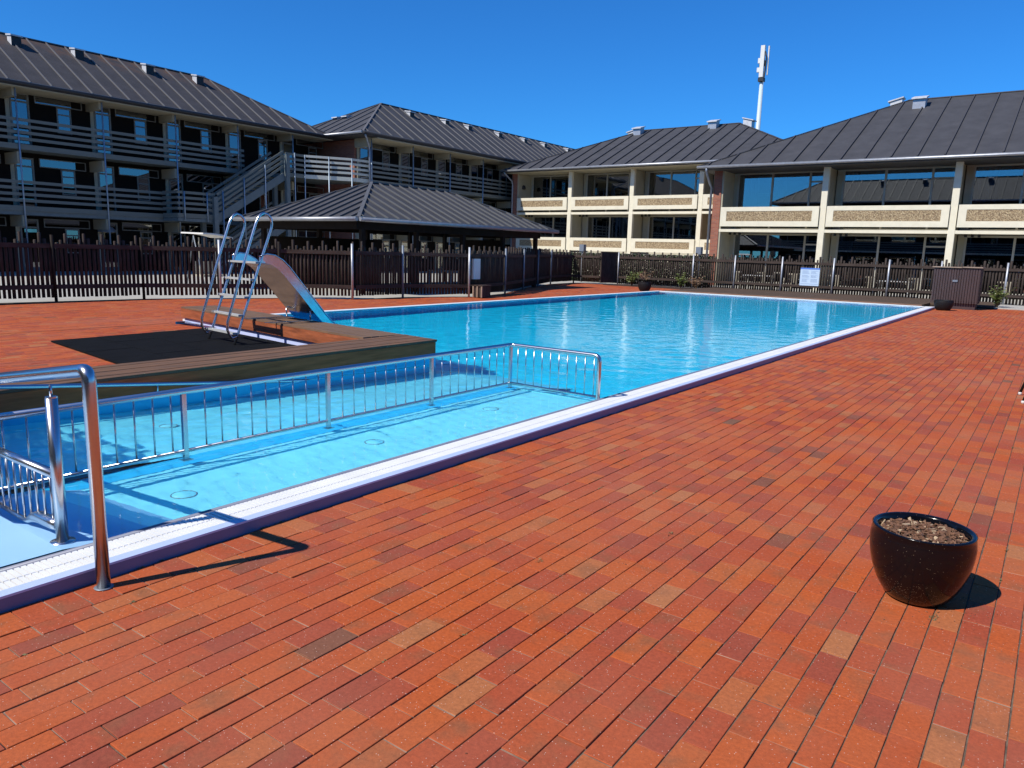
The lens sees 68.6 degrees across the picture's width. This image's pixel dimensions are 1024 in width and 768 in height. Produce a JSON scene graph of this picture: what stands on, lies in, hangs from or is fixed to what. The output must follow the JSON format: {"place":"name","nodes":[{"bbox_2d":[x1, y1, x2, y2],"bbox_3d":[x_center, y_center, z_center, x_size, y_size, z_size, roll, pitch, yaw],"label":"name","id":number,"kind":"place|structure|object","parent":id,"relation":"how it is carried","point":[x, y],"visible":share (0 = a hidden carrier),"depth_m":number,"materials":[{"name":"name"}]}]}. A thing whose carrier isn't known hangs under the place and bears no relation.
{"place":"outdoors","nodes":[
{"label":"outdoors","id":0,"kind":"place"},
{"bbox_2d":[0,270,1022,305],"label":"yard","id":1,"kind":"structure","parent":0,"point":[132,296],"depth_m":26.52,"materials":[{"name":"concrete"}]},
{"bbox_2d":[0,32,335,271],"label":"hotel wing","id":2,"kind":"structure","parent":1,"relation":"on","point":[93,146],"depth_m":38.57,"materials":[{"name":"metal"}]},
{"bbox_2d":[9,93,31,144],"bbox_3d":[-23.005,-12.334,35.101,0.065,2.500,0.820,9,12,35],"label":"door","id":3,"kind":"structure","parent":2,"relation":"in","point":[22,99],"depth_m":35.09,"materials":[{"name":"blue glass"}]},
{"bbox_2d":[14,157,36,205],"bbox_3d":[-23.086,-9.460,35.613,0.065,2.500,0.820,9,12,35],"label":"door","id":4,"kind":"structure","parent":2,"relation":"in","point":[27,163],"depth_m":35.60,"materials":[{"name":"blue glass"}]},
{"bbox_2d":[20,219,39,271],"bbox_3d":[-23.165,-6.675,36.108,0.065,2.500,0.820,9,12,35],"label":"door","id":5,"kind":"structure","parent":2,"relation":"in","point":[32,224],"depth_m":36.05,"materials":[{"name":"black glass"}]},
{"bbox_2d":[33,96,81,110],"bbox_3d":[-21.956,-13.614,36.300,0.055,0.420,2.150,9,12,35],"label":"clerestory window","id":6,"kind":"structure","parent":2,"relation":"in","point":[37,100],"depth_m":36.13,"materials":[{"name":"black glass"}]},
{"bbox_2d":[38,158,85,171],"bbox_3d":[-22.037,-10.741,36.811,0.055,0.420,2.150,9,12,35],"label":"clerestory window","id":7,"kind":"structure","parent":2,"relation":"in","point":[43,163],"depth_m":36.64,"materials":[{"name":"blue glass"}]},
{"bbox_2d":[56,107,71,134],"bbox_3d":[-21.858,-12.823,36.608,0.055,1.200,0.660,9,12,35],"label":"window","id":8,"kind":"structure","parent":2,"relation":"in","point":[63,116],"depth_m":36.58,"materials":[{"name":"blue glass"}]},
{"bbox_2d":[43,219,89,228],"bbox_3d":[-22.116,-7.956,37.306,0.055,0.420,2.150,9,12,35],"label":"clerestory window","id":9,"kind":"structure","parent":2,"relation":"in","point":[48,223],"depth_m":37.12,"materials":[{"name":"black glass"}]},
{"bbox_2d":[60,170,76,195],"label":"window","id":10,"kind":"structure","parent":2,"relation":"in","point":[67,177],"depth_m":37.10,"materials":[{"name":"blue glass"}]},
{"bbox_2d":[65,229,79,252],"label":"window","id":11,"kind":"structure","parent":2,"relation":"in","point":[74,234],"depth_m":37.60,"materials":[{"name":"blue glass"}]},
{"bbox_2d":[93,107,112,154],"bbox_3d":[-20.776,-12.807,38.118,0.065,2.500,0.820,9,12,35],"label":"door","id":12,"kind":"structure","parent":2,"relation":"in","point":[106,111],"depth_m":38.10,"materials":[{"name":"blue glass"}]},
{"bbox_2d":[98,166,116,210],"bbox_3d":[-20.857,-9.933,38.629,0.065,2.500,0.820,9,12,35],"label":"door","id":13,"kind":"structure","parent":2,"relation":"in","point":[110,170],"depth_m":38.62,"materials":[{"name":"blue glass"}]},
{"bbox_2d":[102,223,118,270],"bbox_3d":[-20.936,-7.148,39.124,0.065,2.500,0.820,9,12,35],"label":"door","id":14,"kind":"structure","parent":2,"relation":"in","point":[105,234],"depth_m":39.15,"materials":[{"name":"black glass"}]},
{"bbox_2d":[114,109,155,122],"bbox_3d":[-19.727,-14.088,39.316,0.055,0.420,2.150,9,12,35],"label":"clerestory window","id":15,"kind":"structure","parent":2,"relation":"in","point":[119,113],"depth_m":39.14,"materials":[{"name":"black glass"}]},
{"bbox_2d":[118,167,158,178],"bbox_3d":[-19.808,-11.214,39.827,0.055,0.420,2.150,9,12,35],"label":"clerestory window","id":16,"kind":"structure","parent":2,"relation":"in","point":[125,171],"depth_m":39.67,"materials":[{"name":"blue glass"}]},
{"bbox_2d":[133,119,146,144],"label":"window","id":17,"kind":"structure","parent":2,"relation":"in","point":[140,128],"depth_m":39.59,"materials":[{"name":"blue glass"}]},
{"bbox_2d":[121,222,161,231],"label":"clerestory window","id":18,"kind":"structure","parent":2,"relation":"in","point":[126,226],"depth_m":40.16,"materials":[{"name":"black glass"}]},
{"bbox_2d":[137,177,150,200],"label":"window","id":19,"kind":"structure","parent":2,"relation":"in","point":[142,183],"depth_m":40.12,"materials":[{"name":"black glass"}]},
{"bbox_2d":[140,231,152,253],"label":"window","id":20,"kind":"structure","parent":2,"relation":"in","point":[146,236],"depth_m":40.60,"materials":[{"name":"black glass"}]},
{"bbox_2d":[166,119,181,162],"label":"door","id":21,"kind":"structure","parent":2,"relation":"in","point":[170,127],"depth_m":41.10,"materials":[{"name":"blue glass"}]},
{"bbox_2d":[169,174,183,217],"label":"door","id":22,"kind":"structure","parent":2,"relation":"in","point":[173,185],"depth_m":41.63,"materials":[{"name":"black glass"}]},
{"bbox_2d":[171,226,186,270],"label":"door","id":23,"kind":"structure","parent":2,"relation":"in","point":[175,235],"depth_m":42.10,"materials":[{"name":"black glass"}]},
{"bbox_2d":[184,120,219,132],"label":"clerestory window","id":24,"kind":"structure","parent":2,"relation":"in","point":[188,124],"depth_m":42.16,"materials":[{"name":"black glass"}]},
{"bbox_2d":[186,174,220,183],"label":"clerestory window","id":25,"kind":"structure","parent":2,"relation":"in","point":[189,177],"depth_m":42.65,"materials":[{"name":"black glass"}]},
{"bbox_2d":[189,225,222,233],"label":"clerestory window","id":26,"kind":"structure","parent":2,"relation":"in","point":[191,228],"depth_m":42.97,"materials":[{"name":"black glass"}]},
{"bbox_2d":[200,130,211,152],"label":"window","id":27,"kind":"structure","parent":2,"relation":"in","point":[205,136],"depth_m":42.61,"materials":[{"name":"blue glass"}]},
{"bbox_2d":[202,183,213,203],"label":"window","id":28,"kind":"structure","parent":2,"relation":"in","point":[205,187],"depth_m":43.02,"materials":[{"name":"black glass"}]},
{"bbox_2d":[228,130,241,169],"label":"door","id":29,"kind":"structure","parent":2,"relation":"in","point":[232,137],"depth_m":44.09,"materials":[{"name":"blue glass"}]},
{"bbox_2d":[244,130,274,140],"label":"clerestory window","id":30,"kind":"structure","parent":2,"relation":"in","point":[250,134],"depth_m":45.20,"materials":[{"name":"black glass"}]},
{"bbox_2d":[258,139,267,159],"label":"window","id":31,"kind":"structure","parent":2,"relation":"in","point":[262,144],"depth_m":45.63,"materials":[{"name":"blue glass"}]},
{"bbox_2d":[259,191,268,208],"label":"window","id":32,"kind":"structure","parent":2,"relation":"in","point":[262,203],"depth_m":46.13,"materials":[{"name":"black glass"}]},
{"bbox_2d":[282,141,292,172],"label":"door","id":33,"kind":"structure","parent":2,"relation":"in","point":[286,146],"depth_m":47.06,"materials":[{"name":"black glass"}]},
{"bbox_2d":[296,139,322,148],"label":"clerestory window","id":34,"kind":"structure","parent":2,"relation":"in","point":[298,142],"depth_m":48.23,"materials":[{"name":"black glass"}]},
{"bbox_2d":[297,185,323,193],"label":"clerestory window","id":35,"kind":"structure","parent":2,"relation":"in","point":[313,190],"depth_m":48.74,"materials":[{"name":"black glass"}]},
{"bbox_2d":[298,230,324,237],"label":"clerestory window","id":36,"kind":"structure","parent":2,"relation":"in","point":[313,234],"depth_m":49.19,"materials":[{"name":"black glass"}]},
{"bbox_2d":[308,147,316,164],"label":"window","id":37,"kind":"structure","parent":2,"relation":"in","point":[311,151],"depth_m":48.63,"materials":[{"name":"black glass"}]},
{"bbox_2d":[181,232,232,283],"bbox_3d":[-10.961,-4.447,27.037,1.400,1.988,1.155,9,12,35],"label":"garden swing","id":38,"kind":"object","parent":1,"relation":"on","point":[213,235],"visible":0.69,"depth_m":26.93,"materials":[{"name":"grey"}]},
{"bbox_2d":[162,150,368,272],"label":"outside staircase","id":39,"kind":"structure","parent":1,"relation":"on","point":[218,213],"depth_m":42.77,"materials":[{"name":"grey metal"}]},
{"bbox_2d":[233,182,558,293],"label":"pavilion","id":40,"kind":"structure","parent":1,"relation":"on","point":[365,210],"depth_m":29.41,"materials":[{"name":"metal"}]},
{"bbox_2d":[313,103,573,270],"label":"hotel wing","id":41,"kind":"structure","parent":1,"relation":"on","point":[391,144],"depth_m":52.44,"materials":[{"name":"metal"}]},
{"bbox_2d":[359,147,368,178],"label":"door","id":42,"kind":"structure","parent":41,"relation":"in","point":[364,151],"depth_m":48.32,"materials":[{"name":"blue glass"}]},
{"bbox_2d":[373,234,394,239],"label":"clerestory window","id":43,"kind":"structure","parent":41,"relation":"in","point":[375,236],"depth_m":50.40,"materials":[{"name":"black glass"}]},
{"bbox_2d":[372,143,395,152],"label":"clerestory window","id":44,"kind":"structure","parent":41,"relation":"in","point":[379,147],"depth_m":49.43,"materials":[{"name":"black glass"}]},
{"bbox_2d":[382,151,389,170],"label":"window","id":45,"kind":"structure","parent":41,"relation":"in","point":[385,155],"depth_m":49.82,"materials":[{"name":"black glass"}]},
{"bbox_2d":[401,153,409,183],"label":"door","id":46,"kind":"structure","parent":41,"relation":"in","point":[405,157],"depth_m":51.34,"materials":[{"name":"black glass"}]},
{"bbox_2d":[411,151,432,159],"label":"clerestory window","id":47,"kind":"structure","parent":41,"relation":"in","point":[416,153],"depth_m":52.43,"materials":[{"name":"black glass"}]},
{"bbox_2d":[421,158,427,176],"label":"window","id":48,"kind":"structure","parent":41,"relation":"in","point":[424,162],"depth_m":52.81,"materials":[{"name":"black glass"}]},
{"bbox_2d":[438,159,445,188],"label":"door","id":49,"kind":"structure","parent":41,"relation":"in","point":[441,163],"depth_m":54.34,"materials":[{"name":"black glass"}]},
{"bbox_2d":[447,157,466,164],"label":"clerestory window","id":50,"kind":"structure","parent":41,"relation":"in","point":[453,160],"depth_m":55.46,"materials":[{"name":"black glass"}]},
{"bbox_2d":[471,165,477,192],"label":"door","id":51,"kind":"structure","parent":41,"relation":"in","point":[474,169],"depth_m":57.34,"materials":[{"name":"black glass"}]},
{"bbox_2d":[500,173,506,196],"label":"door","id":52,"kind":"structure","parent":41,"relation":"in","point":[503,177],"depth_m":60.33,"materials":[{"name":"black glass"}]},
{"bbox_2d":[573,250,600,281],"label":"picket fence","id":53,"kind":"object","parent":1,"relation":"on","point":[586,265],"visible":1,"depth_m":40.52,"materials":[{"name":"wood"}]},
{"bbox_2d":[528,251,717,286],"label":"hedge","id":54,"kind":"object","parent":1,"relation":"on","point":[675,256],"visible":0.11,"depth_m":40.79,"materials":[{"name":"green plant"}]},
{"bbox_2d":[499,117,786,281],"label":"hotel wing","id":55,"kind":"structure","parent":1,"relation":"on","point":[636,190],"depth_m":53.04,"materials":[{"name":"paint"}]},
{"bbox_2d":[530,216,566,251],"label":"window","id":56,"kind":"structure","parent":55,"relation":"in","point":[559,223],"depth_m":57.83,"materials":[{"name":"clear glass"}]},
{"bbox_2d":[531,175,568,211],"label":"window","id":57,"kind":"structure","parent":55,"relation":"in","point":[551,186],"depth_m":57.62,"materials":[{"name":"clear glass"}]},
{"bbox_2d":[581,216,627,252],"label":"window","id":58,"kind":"structure","parent":55,"relation":"in","point":[597,226],"depth_m":55.19,"materials":[{"name":"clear glass"}]},
{"bbox_2d":[584,172,630,211],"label":"window","id":59,"kind":"structure","parent":55,"relation":"in","point":[600,184],"depth_m":54.70,"materials":[{"name":"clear glass"}]},
{"bbox_2d":[641,215,696,254],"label":"window","id":60,"kind":"structure","parent":55,"relation":"in","point":[671,226],"depth_m":52.20,"materials":[{"name":"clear glass"}]},
{"bbox_2d":[643,169,699,211],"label":"window","id":61,"kind":"structure","parent":55,"relation":"in","point":[672,182],"depth_m":51.75,"materials":[{"name":"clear glass"}]},
{"bbox_2d":[697,90,1023,294],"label":"hotel wing","id":62,"kind":"structure","parent":1,"relation":"on","point":[917,179],"depth_m":39.76,"materials":[{"name":"metal"}]},
{"bbox_2d":[731,233,817,284],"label":"window","id":63,"kind":"structure","parent":62,"relation":"in","point":[734,238],"depth_m":42.68,"materials":[{"name":"beige glass"}]},
{"bbox_2d":[731,171,823,228],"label":"window","id":64,"kind":"structure","parent":62,"relation":"in","point":[739,175],"depth_m":42.12,"materials":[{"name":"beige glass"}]},
{"bbox_2d":[831,234,946,290],"bbox_3d":[19.586,-6.364,39.283,5.670,2.860,0.100,9,12,35],"label":"window","id":65,"kind":"structure","parent":62,"relation":"in","point":[879,236],"depth_m":38.98,"materials":[{"name":"beige glass"}]},
{"bbox_2d":[832,166,955,229],"bbox_3d":[19.676,-9.518,38.722,5.670,3.190,0.100,9,12,35],"label":"window","id":66,"kind":"structure","parent":62,"relation":"in","point":[844,171],"depth_m":38.72,"materials":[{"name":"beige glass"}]},
{"bbox_2d":[958,235,1023,294],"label":"window","id":67,"kind":"structure","parent":62,"relation":"in","point":[968,236],"depth_m":36.41,"materials":[{"name":"beige glass"}]},
{"bbox_2d":[959,163,1023,230],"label":"window","id":68,"kind":"structure","parent":62,"relation":"in","point":[975,166],"depth_m":36.21,"materials":[{"name":"beige glass"}]},
{"bbox_2d":[0,283,1023,767],"bbox_3d":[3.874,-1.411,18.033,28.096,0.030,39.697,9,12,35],"label":"brick paving","id":69,"kind":"structure","parent":0,"point":[738,419],"depth_m":3.56,"materials":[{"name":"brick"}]},
{"bbox_2d":[0,231,57,301],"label":"picket fence","id":70,"kind":"object","parent":69,"relation":"on","point":[32,286],"visible":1,"depth_m":19.05,"materials":[{"name":"brown wood"}]},
{"bbox_2d":[0,364,113,590],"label":"handrail","id":71,"kind":"object","parent":69,"relation":"on","point":[86,373],"visible":1,"depth_m":3.51,"materials":[{"name":"silver metal"}]},
{"bbox_2d":[54,233,145,298],"bbox_3d":[-11.173,-3.168,20.383,0.174,1.775,2.259,11,13,41],"label":"picket fence","id":72,"kind":"object","parent":69,"relation":"on","point":[82,286],"visible":1,"depth_m":20.34,"materials":[{"name":"brown wood"}]},
{"bbox_2d":[143,236,221,297],"bbox_3d":[-9.500,-3.356,21.647,2.068,1.794,0.178,-3,11,-23],"label":"picket fence","id":73,"kind":"object","parent":69,"relation":"on","point":[169,285],"visible":0.96,"depth_m":21.62,"materials":[{"name":"wood"}]},
{"bbox_2d":[0,305,436,412],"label":"timber platform","id":74,"kind":"structure","parent":69,"relation":"on","point":[321,345],"depth_m":9.05,"materials":[{"name":"brown wood"}]},
{"bbox_2d":[51,328,296,363],"bbox_3d":[-4.806,-0.527,11.520,5.526,0.027,2.835,11,14,43],"label":"rubber mat","id":75,"kind":"object","parent":74,"relation":"on","point":[129,348],"visible":0.58,"depth_m":11.86,"materials":[{"name":"rubber"}]},
{"bbox_2d":[200,212,336,344],"bbox_3d":[-4.137,-1.835,12.861,0.975,2.134,2.093,11,14,43],"label":"pool slide","id":76,"kind":"object","parent":75,"relation":"on","point":[282,281],"visible":0.94,"depth_m":12.72,"materials":[{"name":"silver metal"}]},
{"bbox_2d":[222,238,282,294],"bbox_3d":[-7.796,-3.475,22.584,1.850,1.796,0.185,-5,12,-35],"label":"picket fence","id":77,"kind":"object","parent":69,"relation":"on","point":[277,250],"visible":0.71,"depth_m":22.49,"materials":[{"name":"brown wood"}]},
{"bbox_2d":[283,240,353,299],"bbox_3d":[-5.993,-3.547,23.273,2.157,1.798,0.175,0,10,-7],"label":"picket fence","id":78,"kind":"object","parent":69,"relation":"on","point":[319,252],"visible":0.88,"depth_m":23.27,"materials":[{"name":"wood"}]},
{"bbox_2d":[355,241,403,297],"bbox_3d":[-4.255,-3.672,24.248,0.177,1.799,2.101,9,13,37],"label":"picket fence","id":79,"kind":"object","parent":69,"relation":"on","point":[376,268],"visible":1,"depth_m":24.24,"materials":[{"name":"brown"}]},
{"bbox_2d":[404,244,470,296],"bbox_3d":[-2.558,-3.859,25.585,2.395,1.793,0.185,-3,11,-24],"label":"picket fence","id":80,"kind":"object","parent":69,"relation":"on","point":[445,257],"visible":1,"depth_m":25.60,"materials":[{"name":"wood"}]},
{"bbox_2d":[0,292,912,568],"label":"pool basin","id":81,"kind":"object","parent":69,"relation":"in","point":[22,542],"visible":0.07,"depth_m":3.99,"materials":[{"name":"paint"}]},
{"bbox_2d":[0,384,75,544],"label":"ramp railing","id":82,"kind":"object","parent":81,"relation":"on","point":[57,520],"visible":0.98,"depth_m":3.95,"materials":[{"name":"silver metal"}]},
{"bbox_2d":[0,379,309,391],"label":"wall handrail","id":83,"kind":"object","parent":81,"relation":"attached to","point":[46,386],"depth_m":7.25,"materials":[{"name":"silver metal"}]},
{"bbox_2d":[0,343,601,491],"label":"pool railing","id":84,"kind":"object","parent":81,"relation":"on","point":[113,401],"visible":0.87,"depth_m":6.45,"materials":[{"name":"silver metal"}]},
{"bbox_2d":[0,292,920,557],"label":"water","id":85,"kind":"structure","parent":81,"relation":"in","point":[635,340],"depth_m":8.10,"materials":[{"name":"liquid"}]},
{"bbox_2d":[183,291,928,320],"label":"pool kerb","id":86,"kind":"structure","parent":81,"relation":"on","point":[561,297],"depth_m":25.29,"materials":[{"name":"concrete"}]},
{"bbox_2d":[0,306,934,613],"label":"pool kerb","id":87,"kind":"structure","parent":69,"relation":"on","point":[50,586],"depth_m":4.79,"materials":[{"name":"grey"}]},
{"bbox_2d":[0,307,930,590],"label":"overflow grating","id":88,"kind":"object","parent":87,"relation":"on","point":[42,569],"visible":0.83,"depth_m":4.95,"materials":[{"name":"plastic"}]},
{"bbox_2d":[472,285,491,297],"bbox_3d":[-1.056,-3.238,26.139,0.490,0.420,0.520,9,12,35],"label":"wooden bin","id":89,"kind":"object","parent":69,"relation":"on","point":[481,291],"visible":1,"depth_m":25.96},
{"bbox_2d":[470,245,506,293],"bbox_3d":[-0.873,-4.148,27.480,0.175,1.792,3.032,6,11,23],"label":"picket fence","id":90,"kind":"object","parent":69,"relation":"on","point":[491,267],"visible":0.84,"depth_m":27.68,"materials":[{"name":"brown"}]},
{"bbox_2d":[472,259,480,278],"bbox_3d":[-1.262,-4.043,26.378,0.080,0.710,0.380,9,12,35],"label":"notice board","id":91,"kind":"object","parent":90,"relation":"attached to","point":[475,268],"visible":1,"depth_m":26.31,"materials":[{"name":"white plastic"}]},
{"bbox_2d":[22,347,1016,662],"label":"weeds","id":92,"kind":"object","parent":69,"relation":"on","point":[538,559],"visible":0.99,"depth_m":4.16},
{"bbox_2d":[503,247,551,290],"bbox_3d":[0.850,-5.204,33.667,0.186,1.800,10.012,4,10,12],"label":"picket fence","id":93,"kind":"object","parent":69,"relation":"on","point":[520,268],"visible":0.93,"depth_m":32.61,"materials":[{"name":"brown"}]},
{"bbox_2d":[549,249,574,282],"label":"picket fence","id":94,"kind":"object","parent":69,"relation":"on","point":[562,267],"visible":0.99,"depth_m":39.77,"materials":[{"name":"brown wood"}]},
{"bbox_2d":[104,390,1021,731],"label":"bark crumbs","id":95,"kind":"object","parent":69,"relation":"on","point":[820,592],"visible":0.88,"depth_m":3.59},
{"bbox_2d":[638,271,653,290],"bbox_3d":[6.055,-4.668,33.973,0.736,0.916,0.804,9,12,35],"label":"plant pot","id":96,"kind":"object","parent":69,"relation":"on","point":[644,286],"visible":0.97,"depth_m":33.88,"materials":[{"name":"ceramic"}]},
{"bbox_2d":[604,284,694,288],"bbox_3d":[7.423,-5.002,38.690,5.300,0.030,1.750,9,12,35],"label":"planting bed","id":97,"kind":"object","parent":69,"relation":"on","point":[651,286],"visible":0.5,"depth_m":38.65,"materials":[{"name":"soil"}]},
{"bbox_2d":[625,272,640,285],"bbox_3d":[6.292,-5.498,38.999,0.845,0.784,1.053,-1,10,-12],"label":"shrub","id":98,"kind":"object","parent":97,"relation":"on","point":[631,280],"visible":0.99,"depth_m":38.87,"materials":[{"name":"green plant"}]},
{"bbox_2d":[675,273,688,287],"bbox_3d":[8.584,-5.238,37.861,0.712,0.795,0.733,2,10,1],"label":"shrub","id":99,"kind":"object","parent":97,"relation":"on","point":[680,280],"visible":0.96,"depth_m":37.78,"materials":[{"name":"green plant"}]},
{"bbox_2d":[616,252,1023,305],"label":"picket fence","id":100,"kind":"object","parent":69,"relation":"on","point":[644,264],"visible":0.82,"depth_m":35.05,"materials":[{"name":"wood"}]},
{"bbox_2d":[599,252,617,282],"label":"fence return","id":101,"kind":"object","parent":100,"relation":"attached to","point":[608,266],"visible":1,"depth_m":40.43,"materials":[{"name":"wood"}]},
{"bbox_2d":[799,268,819,285],"bbox_3d":[13.866,-4.992,34.948,0.860,0.820,0.026,9,12,35],"label":"notice sign","id":102,"kind":"object","parent":100,"relation":"attached to","point":[809,277],"visible":1,"depth_m":34.94,"materials":[{"name":"white"}]},
{"bbox_2d":[665,287,999,307],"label":"timber deck","id":103,"kind":"structure","parent":69,"relation":"on","point":[838,297],"depth_m":31.66,"materials":[{"name":"brown wood"}]},
{"bbox_2d":[870,512,977,606],"bbox_3d":[2.026,0.882,3.730,0.470,0.359,0.470,9,12,35],"label":"plant pot","id":104,"kind":"object","parent":69,"relation":"on","point":[922,560],"visible":1,"depth_m":3.59,"materials":[{"name":"ceramic"}]},
{"bbox_2d":[934,299,953,310],"bbox_3d":[15.203,-2.781,26.429,0.621,0.354,0.621,9,12,35],"label":"plant pot","id":105,"kind":"object","parent":69,"relation":"on","point":[945,305],"visible":1,"depth_m":26.22,"materials":[{"name":"black plastic"}]},
{"bbox_2d":[930,266,985,309],"bbox_3d":[16.345,-3.546,27.583,1.580,1.530,1.100,9,12,35],"label":"timber cabinet","id":106,"kind":"object","parent":69,"relation":"on","point":[961,287],"visible":0.91,"depth_m":27.15,"materials":[{"name":"brown wood"}]},
{"bbox_2d":[994,305,1023,309],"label":"gravel bed","id":107,"kind":"object","parent":69,"relation":"on","point":[1012,307],"visible":0.8,"depth_m":28.79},
{"bbox_2d":[989,285,1015,306],"bbox_3d":[18.607,-3.344,28.634,0.817,0.840,0.922,2,10,0],"label":"shrub","id":108,"kind":"object","parent":107,"relation":"on","point":[999,298],"visible":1,"depth_m":28.52,"materials":[{"name":"green plant"}]},
{"bbox_2d":[0,0,1023,148],"label":"sky","id":109,"kind":"structure","parent":0,"point":[575,74],"materials":[{"name":"blue"}]},
{"bbox_2d":[756,45,769,129],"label":"antenna mast","id":110,"kind":"object","parent":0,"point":[762,63],"visible":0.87,"depth_m":71.49,"materials":[{"name":"metal"}]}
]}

